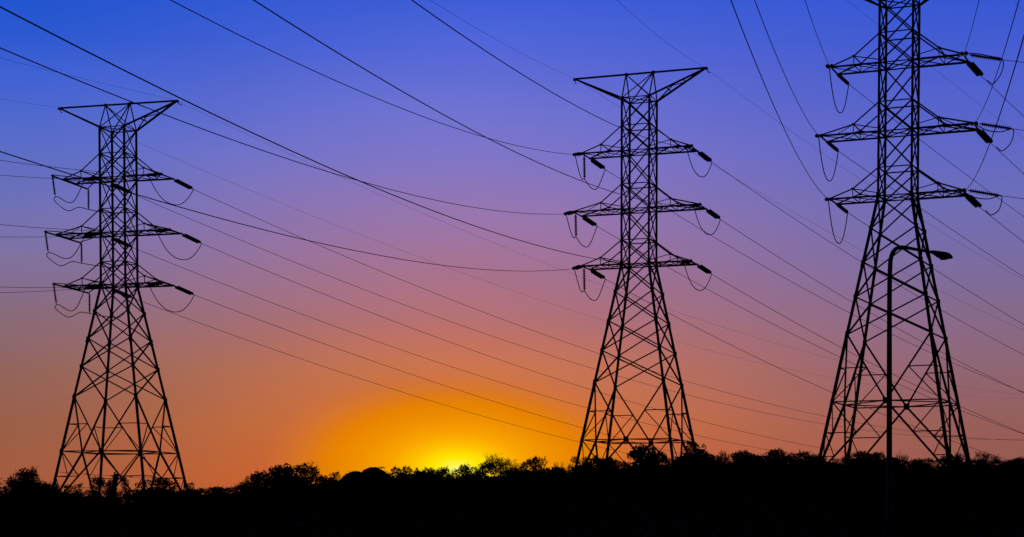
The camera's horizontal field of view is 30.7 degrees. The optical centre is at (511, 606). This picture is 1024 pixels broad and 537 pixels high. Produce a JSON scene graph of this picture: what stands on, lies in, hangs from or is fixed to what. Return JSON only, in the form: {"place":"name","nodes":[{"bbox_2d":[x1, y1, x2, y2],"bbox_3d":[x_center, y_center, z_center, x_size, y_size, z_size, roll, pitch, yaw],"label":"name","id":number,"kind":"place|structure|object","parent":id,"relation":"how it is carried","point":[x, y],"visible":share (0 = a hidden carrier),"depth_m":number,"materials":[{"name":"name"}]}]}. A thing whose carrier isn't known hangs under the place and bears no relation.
{"place":"outdoors","nodes":[
{"label":"outdoors","id":0,"kind":"place"},
{"bbox_2d":[0,469,1023,536],"bbox_3d":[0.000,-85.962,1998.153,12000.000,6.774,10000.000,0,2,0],"label":"ground","id":1,"kind":"structure","parent":0,"point":[744,530],"depth_m":79.61,"materials":[{"name":"black"}]},
{"bbox_2d":[5,466,42,497],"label":"tree","id":2,"kind":"object","parent":1,"relation":"on","point":[26,475],"visible":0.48,"depth_m":189.00,"materials":[{"name":"black plant"}]},
{"bbox_2d":[0,477,50,508],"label":"tree","id":3,"kind":"object","parent":1,"relation":"on","point":[16,495],"visible":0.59,"depth_m":187.38,"materials":[{"name":"black plant"}]},
{"bbox_2d":[30,486,69,509],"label":"tree","id":4,"kind":"object","parent":1,"relation":"on","point":[43,499],"visible":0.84,"depth_m":182.98,"materials":[{"name":"black plant"}]},
{"bbox_2d":[48,483,84,507],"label":"tree","id":5,"kind":"object","parent":1,"relation":"on","point":[68,500],"visible":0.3,"depth_m":187.51,"materials":[{"name":"black plant"}]},
{"bbox_2d":[69,489,99,507],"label":"bush","id":6,"kind":"object","parent":1,"relation":"on","point":[85,501],"visible":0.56,"depth_m":184.99,"materials":[{"name":"black plant"}]},
{"bbox_2d":[88,476,111,496],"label":"tree","id":7,"kind":"object","parent":1,"relation":"on","point":[98,483],"visible":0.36,"depth_m":199.47,"materials":[{"name":"black plant"}]},
{"bbox_2d":[88,488,123,507],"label":"bush","id":8,"kind":"object","parent":1,"relation":"on","point":[111,498],"visible":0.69,"depth_m":182.25,"materials":[{"name":"black plant"}]},
{"bbox_2d":[111,472,118,490],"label":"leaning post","id":9,"kind":"object","parent":1,"relation":"on","point":[115,481],"visible":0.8,"depth_m":185.43,"materials":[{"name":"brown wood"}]},
{"bbox_2d":[44,100,188,493],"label":"lattice pylon","id":10,"kind":"object","parent":1,"relation":"on","point":[125,284],"visible":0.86,"depth_m":223.17,"materials":[{"name":"metal"}]},
{"bbox_2d":[111,237,132,247],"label":"insulator string","id":11,"kind":"object","parent":10,"relation":"attached to","point":[121,242],"visible":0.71,"depth_m":226.61,"materials":[{"name":"ceramic"}]},
{"bbox_2d":[134,248,829,459],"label":"power cable","id":12,"kind":"object","parent":11,"relation":"attached to","point":[420,356],"visible":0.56,"depth_m":265.92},
{"bbox_2d":[114,289,131,297],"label":"insulator string","id":13,"kind":"object","parent":10,"relation":"attached to","point":[123,293],"visible":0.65,"depth_m":226.90,"materials":[{"name":"ceramic"}]},
{"bbox_2d":[136,299,623,452],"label":"power cable","id":14,"kind":"object","parent":13,"relation":"attached to","point":[353,376],"visible":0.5,"depth_m":257.32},
{"bbox_2d":[114,183,131,193],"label":"insulator string","id":15,"kind":"object","parent":10,"relation":"attached to","point":[120,187],"visible":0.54,"depth_m":226.22,"materials":[{"name":"ceramic"}]},
{"bbox_2d":[133,194,962,438],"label":"power cable","id":16,"kind":"object","parent":15,"relation":"attached to","point":[481,332],"visible":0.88,"depth_m":273.76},
{"bbox_2d":[174,179,192,188],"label":"insulator string","id":17,"kind":"object","parent":10,"relation":"attached to","point":[182,183],"visible":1,"depth_m":224.32,"materials":[{"name":"ceramic"}]},
{"bbox_2d":[195,190,1023,440],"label":"power cable","id":18,"kind":"object","parent":17,"relation":"attached to","point":[533,330],"visible":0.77,"depth_m":270.71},
{"bbox_2d":[175,286,193,294],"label":"insulator string","id":19,"kind":"object","parent":10,"relation":"attached to","point":[184,290],"visible":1,"depth_m":224.90,"materials":[{"name":"ceramic"}]},
{"bbox_2d":[195,295,679,453],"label":"power cable","id":20,"kind":"object","parent":19,"relation":"attached to","point":[400,370],"visible":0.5,"depth_m":252.67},
{"bbox_2d":[182,233,200,242],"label":"insulator string","id":21,"kind":"object","parent":10,"relation":"attached to","point":[189,237],"visible":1,"depth_m":224.34,"materials":[{"name":"ceramic"}]},
{"bbox_2d":[203,244,902,460],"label":"power cable","id":22,"kind":"object","parent":21,"relation":"attached to","point":[493,357],"visible":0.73,"depth_m":263.73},
{"bbox_2d":[79,116,1012,398],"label":"earth wire","id":23,"kind":"object","parent":10,"relation":"attached to","point":[489,282],"visible":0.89,"depth_m":279.06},
{"bbox_2d":[182,103,1018,394],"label":"earth wire","id":24,"kind":"object","parent":10,"relation":"attached to","point":[512,250],"visible":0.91,"depth_m":261.23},
{"bbox_2d":[108,476,130,504],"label":"tree","id":25,"kind":"object","parent":1,"relation":"on","point":[122,486],"visible":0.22,"depth_m":201.48,"materials":[{"name":"black plant"}]},
{"bbox_2d":[122,492,147,505],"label":"bush","id":26,"kind":"object","parent":1,"relation":"on","point":[134,498],"visible":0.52,"depth_m":185.14,"materials":[{"name":"black plant"}]},
{"bbox_2d":[127,476,187,502],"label":"tree","id":27,"kind":"object","parent":1,"relation":"on","point":[161,492],"visible":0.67,"depth_m":188.93,"materials":[{"name":"black plant"}]},
{"bbox_2d":[173,482,194,499],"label":"tree","id":28,"kind":"object","parent":1,"relation":"on","point":[188,486],"visible":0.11,"depth_m":193.34,"materials":[{"name":"black plant"}]},
{"bbox_2d":[186,487,215,500],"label":"bush","id":29,"kind":"object","parent":1,"relation":"on","point":[194,494],"visible":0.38,"depth_m":188.84,"materials":[{"name":"black plant"}]},
{"bbox_2d":[198,486,242,496],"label":"bush","id":30,"kind":"object","parent":1,"relation":"on","point":[218,491],"visible":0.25,"depth_m":198.97,"materials":[{"name":"black plant"}]},
{"bbox_2d":[235,480,268,492],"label":"tree","id":31,"kind":"object","parent":1,"relation":"on","point":[254,487],"visible":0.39,"depth_m":220.78,"materials":[{"name":"black plant"}]},
{"bbox_2d":[244,475,271,487],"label":"tree","id":32,"kind":"object","parent":1,"relation":"on","point":[258,480],"visible":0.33,"depth_m":224.42,"materials":[{"name":"black plant"}]},
{"bbox_2d":[249,462,321,490],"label":"tree","id":33,"kind":"object","parent":1,"relation":"on","point":[282,477],"visible":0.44,"depth_m":238.10,"materials":[{"name":"black plant"}]},
{"bbox_2d":[300,475,332,487],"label":"tree","id":34,"kind":"object","parent":1,"relation":"on","point":[325,481],"visible":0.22,"depth_m":235.18,"materials":[{"name":"black plant"}]},
{"bbox_2d":[333,471,365,485],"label":"tree","id":35,"kind":"object","parent":1,"relation":"on","point":[352,477],"visible":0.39,"depth_m":234.25,"materials":[{"name":"plant"}]},
{"bbox_2d":[358,466,395,483],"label":"tree","id":36,"kind":"object","parent":1,"relation":"on","point":[374,475],"visible":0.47,"depth_m":234.07,"materials":[{"name":"black plant"}]},
{"bbox_2d":[387,465,414,480],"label":"tree","id":37,"kind":"object","parent":1,"relation":"on","point":[394,469],"visible":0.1,"depth_m":243.86,"materials":[{"name":"black plant"}]},
{"bbox_2d":[395,470,429,482],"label":"tree","id":38,"kind":"object","parent":1,"relation":"on","point":[405,475],"visible":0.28,"depth_m":236.61,"materials":[{"name":"black plant"}]},
{"bbox_2d":[411,472,457,480],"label":"tree","id":39,"kind":"object","parent":1,"relation":"on","point":[433,476],"visible":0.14,"depth_m":236.50,"materials":[{"name":"black plant"}]},
{"bbox_2d":[454,462,477,478],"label":"tree","id":40,"kind":"object","parent":1,"relation":"on","point":[465,469],"visible":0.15,"depth_m":249.13,"materials":[{"name":"black plant"}]},
{"bbox_2d":[454,471,486,478],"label":"tree","id":41,"kind":"object","parent":1,"relation":"on","point":[471,475],"visible":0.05,"depth_m":236.25,"materials":[{"name":"black plant"}]},
{"bbox_2d":[478,459,513,477],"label":"tree","id":42,"kind":"object","parent":1,"relation":"on","point":[484,466],"visible":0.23,"depth_m":245.31,"materials":[{"name":"black plant"}]},
{"bbox_2d":[482,451,521,476],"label":"tree","id":43,"kind":"object","parent":1,"relation":"on","point":[502,461],"visible":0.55,"depth_m":248.70,"materials":[{"name":"black plant"}]},
{"bbox_2d":[0,463,1023,536],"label":"undergrowth","id":44,"kind":"object","parent":1,"relation":"on","point":[176,518],"visible":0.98,"depth_m":96.84,"materials":[{"name":"black plant"}]},
{"bbox_2d":[491,467,550,476],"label":"tree","id":45,"kind":"object","parent":1,"relation":"on","point":[515,470],"visible":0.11,"depth_m":235.12,"materials":[{"name":"black plant"}]},
{"bbox_2d":[520,455,547,469],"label":"tree","id":46,"kind":"object","parent":1,"relation":"on","point":[535,462],"visible":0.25,"depth_m":244.94,"materials":[{"name":"black plant"}]},
{"bbox_2d":[537,465,570,473],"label":"tree","id":47,"kind":"object","parent":1,"relation":"on","point":[556,469],"visible":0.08,"depth_m":234.66,"materials":[{"name":"black plant"}]},
{"bbox_2d":[567,456,591,473],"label":"tree","id":48,"kind":"object","parent":1,"relation":"on","point":[580,468],"visible":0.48,"depth_m":189.18,"materials":[{"name":"black plant"}]},
{"bbox_2d":[581,455,618,474],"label":"tree","id":49,"kind":"object","parent":1,"relation":"on","point":[598,465],"visible":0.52,"depth_m":189.06,"materials":[{"name":"black plant"}]},
{"bbox_2d":[614,461,630,473],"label":"tree","id":50,"kind":"object","parent":1,"relation":"on","point":[621,464],"visible":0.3,"depth_m":189.32,"materials":[{"name":"black plant"}]},
{"bbox_2d":[573,67,709,465],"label":"lattice pylon","id":51,"kind":"object","parent":1,"relation":"on","point":[622,266],"visible":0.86,"depth_m":211.21,"materials":[{"name":"metal"}]},
{"bbox_2d":[564,210,575,214],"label":"insulator string","id":52,"kind":"object","parent":51,"relation":"attached to","point":[570,212],"visible":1,"depth_m":209.65,"materials":[{"name":"ceramic"}]},
{"bbox_2d":[0,47,532,213],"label":"power cable","id":53,"kind":"object","parent":52,"relation":"attached to","point":[224,136],"visible":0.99,"depth_m":105.09,"materials":[{"name":"metal"}]},
{"bbox_2d":[572,265,583,269],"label":"insulator string","id":54,"kind":"object","parent":51,"relation":"attached to","point":[577,267],"visible":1,"depth_m":209.41,"materials":[{"name":"ceramic"}]},
{"bbox_2d":[0,151,567,270],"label":"power cable","id":55,"kind":"object","parent":54,"relation":"attached to","point":[228,220],"visible":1,"depth_m":104.89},
{"bbox_2d":[573,152,583,155],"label":"insulator string","id":56,"kind":"object","parent":51,"relation":"attached to","point":[579,153],"visible":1,"depth_m":208.96,"materials":[{"name":"ceramic"}]},
{"bbox_2d":[170,0,574,154],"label":"power cable","id":57,"kind":"object","parent":56,"relation":"attached to","point":[338,81],"visible":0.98,"depth_m":120.39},
{"bbox_2d":[582,217,596,225],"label":"insulator string","id":58,"kind":"object","parent":51,"relation":"attached to","point":[589,221],"visible":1,"depth_m":216.44,"materials":[{"name":"ceramic"}]},
{"bbox_2d":[599,227,1022,433],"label":"power cable","id":59,"kind":"object","parent":58,"relation":"attached to","point":[801,338],"visible":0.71,"depth_m":240.81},
{"bbox_2d":[590,270,604,278],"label":"insulator string","id":60,"kind":"object","parent":51,"relation":"attached to","point":[598,274],"visible":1,"depth_m":216.34,"materials":[{"name":"ceramic"}]},
{"bbox_2d":[606,279,1006,459],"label":"power cable","id":61,"kind":"object","parent":60,"relation":"attached to","point":[783,370],"visible":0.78,"depth_m":237.41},
{"bbox_2d":[591,159,604,168],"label":"insulator string","id":62,"kind":"object","parent":51,"relation":"attached to","point":[597,164],"visible":1,"depth_m":215.80,"materials":[{"name":"ceramic"}]},
{"bbox_2d":[608,171,1021,391],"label":"power cable","id":63,"kind":"object","parent":62,"relation":"attached to","point":[809,291],"visible":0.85,"depth_m":241.81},
{"bbox_2d":[681,259,692,264],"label":"insulator string","id":64,"kind":"object","parent":51,"relation":"attached to","point":[686,261],"visible":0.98,"depth_m":204.98,"materials":[{"name":"ceramic"}]},
{"bbox_2d":[0,6,681,264],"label":"power cable","id":65,"kind":"object","parent":64,"relation":"attached to","point":[274,142],"visible":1,"depth_m":81.55,"materials":[{"name":"metal"}]},
{"bbox_2d":[684,144,692,148],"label":"insulator string","id":66,"kind":"object","parent":51,"relation":"attached to","point":[689,146],"visible":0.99,"depth_m":204.07,"materials":[{"name":"ceramic"}]},
{"bbox_2d":[411,0,683,146],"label":"power cable","id":67,"kind":"object","parent":66,"relation":"attached to","point":[524,75],"visible":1,"depth_m":107.65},
{"bbox_2d":[691,203,701,207],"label":"insulator string","id":68,"kind":"object","parent":51,"relation":"attached to","point":[696,204],"visible":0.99,"depth_m":204.29,"materials":[{"name":"ceramic"}]},
{"bbox_2d":[253,0,680,205],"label":"power cable","id":69,"kind":"object","parent":68,"relation":"attached to","point":[427,105],"visible":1,"depth_m":95.78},
{"bbox_2d":[697,265,711,273],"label":"insulator string","id":70,"kind":"object","parent":51,"relation":"attached to","point":[704,269],"visible":1,"depth_m":212.00,"materials":[{"name":"ceramic"}]},
{"bbox_2d":[712,274,1023,433],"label":"power cable","id":71,"kind":"object","parent":70,"relation":"attached to","point":[850,352],"visible":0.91,"depth_m":228.36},
{"bbox_2d":[698,152,711,161],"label":"insulator string","id":72,"kind":"object","parent":51,"relation":"attached to","point":[704,156],"visible":1,"depth_m":211.52,"materials":[{"name":"ceramic"}]},
{"bbox_2d":[712,162,1023,354],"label":"power cable","id":73,"kind":"object","parent":72,"relation":"attached to","point":[854,257],"visible":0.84,"depth_m":229.24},
{"bbox_2d":[706,209,719,218],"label":"insulator string","id":74,"kind":"object","parent":51,"relation":"attached to","point":[712,213],"visible":1,"depth_m":211.38,"materials":[{"name":"ceramic"}]},
{"bbox_2d":[721,220,1022,392],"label":"power cable","id":75,"kind":"object","parent":74,"relation":"attached to","point":[861,307],"visible":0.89,"depth_m":228.55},
{"bbox_2d":[617,442,666,473],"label":"tree","id":76,"kind":"object","parent":1,"relation":"on","point":[648,461],"visible":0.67,"depth_m":186.62,"materials":[{"name":"black plant"}]},
{"bbox_2d":[656,457,673,473],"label":"tree","id":77,"kind":"object","parent":1,"relation":"on","point":[666,462],"visible":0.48,"depth_m":187.04,"materials":[{"name":"black plant"}]},
{"bbox_2d":[668,438,722,472],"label":"tree","id":78,"kind":"object","parent":1,"relation":"on","point":[698,460],"visible":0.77,"depth_m":183.87,"materials":[{"name":"black plant"}]},
{"bbox_2d":[707,455,740,471],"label":"bush","id":79,"kind":"object","parent":1,"relation":"on","point":[723,466],"visible":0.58,"depth_m":184.86,"materials":[{"name":"black plant"}]},
{"bbox_2d":[733,452,765,468],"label":"tree","id":80,"kind":"object","parent":1,"relation":"on","point":[750,460],"visible":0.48,"depth_m":184.60,"materials":[{"name":"black plant"}]},
{"bbox_2d":[760,447,786,468],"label":"tree","id":81,"kind":"object","parent":1,"relation":"on","point":[770,456],"visible":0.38,"depth_m":182.95,"materials":[{"name":"black plant"}]},
{"bbox_2d":[768,455,805,467],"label":"bush","id":82,"kind":"object","parent":1,"relation":"on","point":[791,462],"visible":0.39,"depth_m":179.18,"materials":[{"name":"black plant"}]},
{"bbox_2d":[787,449,815,466],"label":"tree","id":83,"kind":"object","parent":1,"relation":"on","point":[802,460],"visible":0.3,"depth_m":181.13,"materials":[{"name":"black plant"}]},
{"bbox_2d":[807,453,826,466],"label":"tree","id":84,"kind":"object","parent":1,"relation":"on","point":[813,462],"visible":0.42,"depth_m":179.22,"materials":[{"name":"black plant"}]},
{"bbox_2d":[816,458,848,466],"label":"bush","id":85,"kind":"object","parent":1,"relation":"on","point":[838,462],"visible":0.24,"depth_m":167.45,"materials":[{"name":"black plant"}]},
{"bbox_2d":[840,450,875,466],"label":"bush","id":86,"kind":"object","parent":1,"relation":"on","point":[863,459],"visible":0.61,"depth_m":167.03,"materials":[{"name":"black plant"}]},
{"bbox_2d":[870,457,906,467],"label":"bush","id":87,"kind":"object","parent":1,"relation":"on","point":[897,462],"visible":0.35,"depth_m":165.18,"materials":[{"name":"black plant"}]},
{"bbox_2d":[816,0,980,465],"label":"lattice pylon","id":88,"kind":"object","parent":1,"relation":"on","point":[915,213],"visible":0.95,"depth_m":180.11,"materials":[{"name":"metal"}]},
{"bbox_2d":[827,143,838,151],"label":"insulator string","id":89,"kind":"object","parent":88,"relation":"attached to","point":[833,147],"visible":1,"depth_m":186.07,"materials":[{"name":"ceramic"}]},
{"bbox_2d":[839,151,1022,276],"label":"power cable","id":90,"kind":"object","parent":89,"relation":"attached to","point":[932,216],"visible":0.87,"depth_m":214.43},
{"bbox_2d":[837,75,848,84],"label":"insulator string","id":91,"kind":"object","parent":88,"relation":"attached to","point":[843,79],"visible":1,"depth_m":185.38,"materials":[{"name":"ceramic"}]},
{"bbox_2d":[849,84,1023,216],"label":"power cable","id":92,"kind":"object","parent":91,"relation":"attached to","point":[935,151],"visible":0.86,"depth_m":210.94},
{"bbox_2d":[965,195,981,207],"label":"insulator string","id":93,"kind":"object","parent":88,"relation":"attached to","point":[975,202],"visible":0.99,"depth_m":181.44,"materials":[{"name":"ceramic"}]},
{"bbox_2d":[966,62,983,75],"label":"insulator string","id":94,"kind":"object","parent":88,"relation":"attached to","point":[974,69],"visible":1,"depth_m":180.84,"materials":[{"name":"ceramic"}]},
{"bbox_2d":[976,129,992,143],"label":"insulator string","id":95,"kind":"object","parent":88,"relation":"attached to","point":[984,135],"visible":0.97,"depth_m":180.57,"materials":[{"name":"ceramic"}]},
{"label":"insulator string","id":96,"kind":"object","parent":88,"relation":"attached to","visible":0},
{"bbox_2d":[754,0,818,135],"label":"power cable","id":97,"kind":"object","parent":96,"relation":"attached to","point":[780,64],"visible":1,"depth_m":120.67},
{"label":"insulator string","id":98,"kind":"object","parent":88,"relation":"attached to","visible":0},
{"bbox_2d":[730,0,827,198],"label":"power cable","id":99,"kind":"object","parent":98,"relation":"attached to","point":[767,90],"visible":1,"depth_m":101.49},
{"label":"insulator string","id":100,"kind":"object","parent":88,"relation":"attached to","visible":0},
{"bbox_2d":[974,0,1019,123],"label":"power cable","id":101,"kind":"object","parent":100,"relation":"attached to","point":[1001,58],"visible":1,"depth_m":113.62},
{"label":"insulator string","id":102,"kind":"object","parent":88,"relation":"attached to","visible":0},
{"bbox_2d":[962,35,1023,191],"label":"power cable","id":103,"kind":"object","parent":102,"relation":"attached to","point":[1002,105],"visible":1,"depth_m":89.62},
{"bbox_2d":[883,245,952,529],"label":"street lamp","id":104,"kind":"object","parent":1,"relation":"on","point":[942,255],"visible":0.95,"depth_m":69.61,"materials":[{"name":"metal"}]},
{"bbox_2d":[904,457,936,469],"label":"bush","id":105,"kind":"object","parent":1,"relation":"on","point":[926,463],"visible":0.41,"depth_m":167.19,"materials":[{"name":"black plant"}]},
{"bbox_2d":[939,454,962,469],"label":"bush","id":106,"kind":"object","parent":1,"relation":"on","point":[948,461],"visible":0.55,"depth_m":167.09,"materials":[{"name":"black plant"}]},
{"bbox_2d":[952,458,976,470],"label":"bush","id":107,"kind":"object","parent":1,"relation":"on","point":[962,465],"visible":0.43,"depth_m":165.14,"materials":[{"name":"black plant"}]},
{"bbox_2d":[961,457,1004,472],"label":"bush","id":108,"kind":"object","parent":1,"relation":"on","point":[982,464],"visible":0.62,"depth_m":165.01,"materials":[{"name":"black plant"}]},
{"bbox_2d":[972,451,1000,464],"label":"tree","id":109,"kind":"object","parent":1,"relation":"on","point":[987,457],"visible":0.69,"depth_m":171.11,"materials":[{"name":"black plant"}]},
{"bbox_2d":[989,459,1020,472],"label":"bush","id":110,"kind":"object","parent":1,"relation":"on","point":[1007,466],"visible":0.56,"depth_m":166.71,"materials":[{"name":"black plant"}]},
{"bbox_2d":[1006,457,1023,472],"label":"bush","id":111,"kind":"object","parent":1,"relation":"on","point":[1018,461],"visible":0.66,"depth_m":166.91,"materials":[{"name":"black plant"}]},
{"bbox_2d":[0,0,1023,500],"label":"sky","id":112,"kind":"structure","parent":0,"point":[238,407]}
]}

